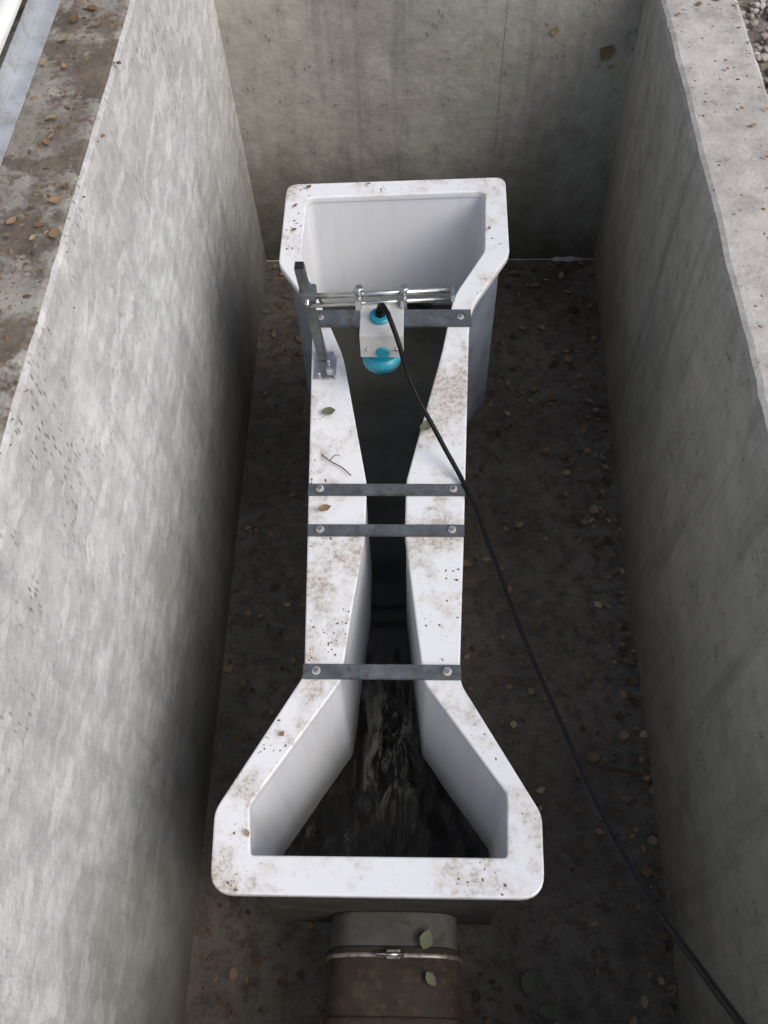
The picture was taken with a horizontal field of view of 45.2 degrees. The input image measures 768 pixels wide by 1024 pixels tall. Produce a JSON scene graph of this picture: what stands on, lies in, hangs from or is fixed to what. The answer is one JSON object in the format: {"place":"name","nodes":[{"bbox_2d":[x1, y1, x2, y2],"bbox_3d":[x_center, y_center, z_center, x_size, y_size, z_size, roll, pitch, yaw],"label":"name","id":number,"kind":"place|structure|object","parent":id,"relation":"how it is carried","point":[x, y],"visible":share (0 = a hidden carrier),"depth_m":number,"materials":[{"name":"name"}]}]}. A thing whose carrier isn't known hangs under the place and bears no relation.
{"place":"outdoors","nodes":[
{"label":"outdoors","id":0,"kind":"place"},
{"bbox_2d":[0,0,266,1023],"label":"concrete wall","id":1,"kind":"structure","parent":0,"point":[122,456],"depth_m":1.54,"materials":[{"name":"grey concrete"}]},
{"bbox_2d":[0,0,126,453],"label":"ledge dirt","id":2,"kind":"structure","parent":1,"relation":"on","point":[32,253],"depth_m":1.40,"materials":[{"name":"brown soil"}]},
{"bbox_2d":[5,1,767,239],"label":"dry leaves","id":3,"kind":"object","parent":1,"relation":"on","point":[54,232],"visible":1,"depth_m":1.42,"materials":[{"name":"brown plant"}]},
{"bbox_2d":[184,258,680,1023],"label":"concrete floor","id":4,"kind":"structure","parent":0,"point":[554,576],"depth_m":2.24,"materials":[{"name":"grey concrete"}]},
{"bbox_2d":[0,0,27,68],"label":"concrete slab","id":5,"kind":"structure","parent":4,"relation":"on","point":[12,31],"depth_m":1.60,"materials":[{"name":"grey concrete"}]},
{"bbox_2d":[0,0,21,53],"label":"corrugated sheet","id":6,"kind":"object","parent":5,"relation":"on","point":[9,9],"depth_m":1.57,"materials":[{"name":"white metal"}]},
{"bbox_2d":[0,0,60,166],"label":"metal angle","id":7,"kind":"object","parent":5,"relation":"on","point":[24,53],"depth_m":1.52,"materials":[{"name":"grey metal"}]},
{"bbox_2d":[211,178,543,924],"bbox_3d":[0.020,0.069,2.010,0.507,0.712,1.551,0,58,2],"label":"parshall flume","id":8,"kind":"object","parent":4,"relation":"on","point":[410,234],"visible":0.84,"depth_m":1.63,"materials":[{"name":"plastic"}]},
{"bbox_2d":[321,454,350,475],"bbox_3d":[-0.088,-0.087,1.698,0.076,0.007,0.006,36,65,21],"label":"twig","id":9,"kind":"object","parent":8,"relation":"on","point":[336,464],"visible":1,"depth_m":1.70,"materials":[{"name":"grey wood"}]},
{"bbox_2d":[244,183,490,836],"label":"dirt specks","id":10,"kind":"object","parent":8,"relation":"on","point":[325,507],"visible":1,"depth_m":1.65,"materials":[{"name":"brown soil"}]},
{"bbox_2d":[294,261,454,379],"bbox_3d":[-0.013,-0.333,1.728,0.288,0.277,0.126,0,58,2],"label":"sensor mounting bracket","id":11,"kind":"object","parent":8,"relation":"attached to","point":[374,337],"visible":0.93,"depth_m":1.68,"materials":[{"name":"silver metal"}]},
{"bbox_2d":[363,303,400,374],"bbox_3d":[-0.005,-0.321,1.695,0.072,0.140,0.072,0,58,2],"label":"ultrasonic level sensor","id":12,"kind":"object","parent":11,"relation":"attached to","point":[382,363],"visible":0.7,"depth_m":1.71,"materials":[{"name":"plastic"}]},
{"bbox_2d":[223,184,539,895],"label":"dirt crumbs","id":13,"kind":"object","parent":8,"relation":"on","point":[285,745],"visible":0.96,"depth_m":1.52,"materials":[{"name":"brown soil"}]},
{"bbox_2d":[282,305,488,857],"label":"water","id":14,"kind":"structure","parent":8,"relation":"in","point":[386,795],"depth_m":1.87,"materials":[{"name":"black liquid"}]},
{"bbox_2d":[323,911,463,1023],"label":"outlet pipe","id":15,"kind":"object","parent":8,"relation":"attached to","point":[381,964],"visible":0.98,"depth_m":1.55,"materials":[{"name":"grey plastic"}]},
{"bbox_2d":[407,302,432,308],"bbox_3d":[0.069,-0.703,2.639,0.210,0.294,0.572,0,58,2],"label":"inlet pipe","id":16,"kind":"object","parent":8,"relation":"attached to","point":[423,305],"visible":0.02,"depth_m":2.38,"materials":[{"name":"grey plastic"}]},
{"bbox_2d":[378,302,746,1023],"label":"sensor cable","id":17,"kind":"object","parent":8,"relation":"on","point":[700,968],"visible":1,"depth_m":1.30,"materials":[{"name":"black rubber"}]},
{"bbox_2d":[214,0,643,259],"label":"concrete wall","id":18,"kind":"structure","parent":4,"relation":"on","point":[336,91],"depth_m":2.49,"materials":[{"name":"grey concrete"}]},
{"bbox_2d":[492,0,508,177],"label":"form joint ridge","id":19,"kind":"structure","parent":18,"relation":"attached to","point":[500,87],"depth_m":2.45,"materials":[{"name":"concrete"}]},
{"bbox_2d":[550,26,615,68],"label":"wall leaves","id":20,"kind":"object","parent":18,"relation":"attached to","point":[607,52],"visible":1,"depth_m":2.36,"materials":[{"name":"brown plant"}]},
{"bbox_2d":[267,256,592,261],"bbox_3d":[0.161,-0.812,2.966,1.084,0.010,0.012,0,58,2],"label":"mortar joint","id":21,"kind":"object","parent":4,"relation":"on","point":[570,258],"visible":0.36,"depth_m":2.96,"materials":[{"name":"concrete"}]},
{"bbox_2d":[191,260,680,1023],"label":"leaf litter","id":22,"kind":"object","parent":4,"relation":"on","point":[590,756],"visible":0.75,"depth_m":2.23,"materials":[{"name":"plant"}]},
{"bbox_2d":[600,765,641,776],"bbox_3d":[0.534,0.584,2.079,0.093,0.014,0.007,11,59,8],"label":"twig","id":23,"kind":"object","parent":4,"relation":"on","point":[621,770],"visible":1,"depth_m":2.07,"materials":[{"name":"brown wood"}]},
{"bbox_2d":[593,0,767,1023],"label":"concrete wall","id":24,"kind":"structure","parent":4,"relation":"on","point":[680,291],"depth_m":1.83,"materials":[{"name":"grey concrete"}]},
{"bbox_2d":[681,2,767,378],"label":"dirt specks","id":25,"kind":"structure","parent":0,"point":[763,209],"depth_m":1.90,"materials":[{"name":"brown soil"}]},
{"bbox_2d":[737,0,767,94],"bbox_3d":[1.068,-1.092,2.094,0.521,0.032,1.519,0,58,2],"label":"gravel","id":26,"kind":"structure","parent":0,"point":[761,5],"depth_m":2.10,"materials":[{"name":"grey gravel"}]}
]}

